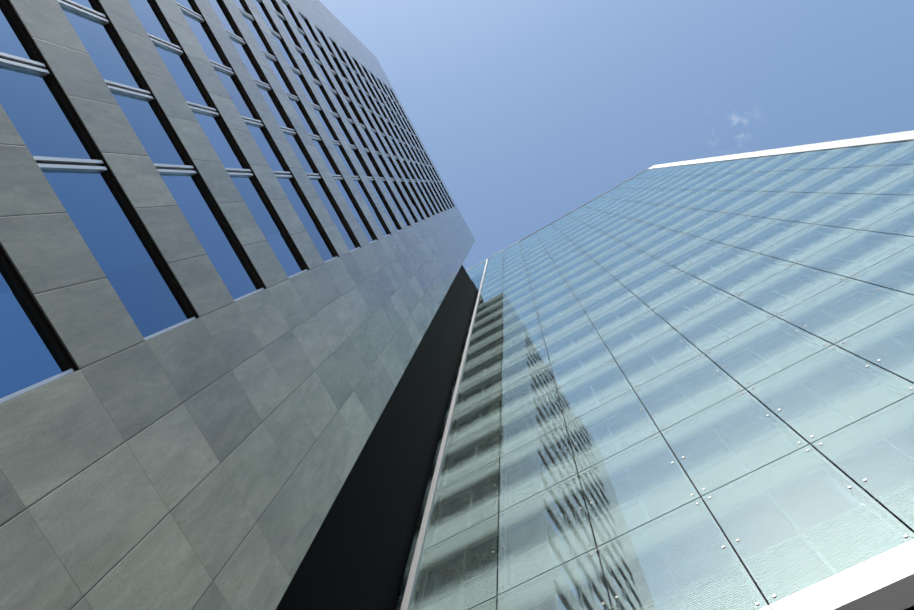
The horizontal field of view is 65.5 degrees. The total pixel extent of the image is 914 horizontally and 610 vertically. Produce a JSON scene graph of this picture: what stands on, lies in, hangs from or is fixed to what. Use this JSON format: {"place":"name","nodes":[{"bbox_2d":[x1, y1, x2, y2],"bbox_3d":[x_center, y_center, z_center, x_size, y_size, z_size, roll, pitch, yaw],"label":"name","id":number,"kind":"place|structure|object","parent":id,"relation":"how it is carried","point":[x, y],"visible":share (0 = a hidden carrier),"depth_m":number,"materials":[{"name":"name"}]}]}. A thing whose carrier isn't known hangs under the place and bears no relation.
{"place":"outdoors","nodes":[
{"label":"outdoors","id":0,"kind":"place"},
{"bbox_2d":[319,0,913,270],"label":"sky","id":1,"kind":"structure","parent":0,"point":[527,112],"materials":[{"name":"blue"}]},
{"label":"ground","id":2,"kind":"structure","parent":0,"visible":0},
{"bbox_2d":[0,0,474,609],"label":"stone tower","id":3,"kind":"structure","parent":2,"relation":"on","point":[236,240],"depth_m":14.55,"materials":[{"name":"stone"}]},
{"bbox_2d":[276,265,477,609],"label":"link block","id":4,"kind":"structure","parent":2,"relation":"on","point":[356,555],"depth_m":21.41,"materials":[{"name":"black"}]},
{"bbox_3d":[9.449,25.065,7.646,48.150,11.985,33.600,-29,-84,8],"label":"podium","id":5,"kind":"object","parent":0,"visible":0},
{"bbox_2d":[400,130,913,609],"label":"frame","id":6,"kind":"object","parent":5,"relation":"on","point":[884,581],"depth_m":11.07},
{"bbox_2d":[395,140,913,609],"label":"glass screen","id":7,"kind":"object","parent":6,"relation":"attached to","point":[790,513],"visible":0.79,"depth_m":21.00,"materials":[{"name":"teal glass"}]},
{"bbox_2d":[399,142,913,604],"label":"glass fixing bolts","id":8,"kind":"object","parent":6,"relation":"attached to","point":[774,595],"visible":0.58,"depth_m":24.11,"materials":[{"name":"silver metal"}]},
{"bbox_2d":[497,224,841,605],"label":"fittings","id":9,"kind":"object","parent":6,"relation":"attached to","point":[635,392],"depth_m":27.58,"materials":[{"name":"silver metal"}]},
{"bbox_2d":[497,216,880,609],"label":"joint","id":10,"kind":"object","parent":6,"relation":"attached to","point":[750,575],"visible":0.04,"depth_m":17.21,"materials":[{"name":"silver metal"}]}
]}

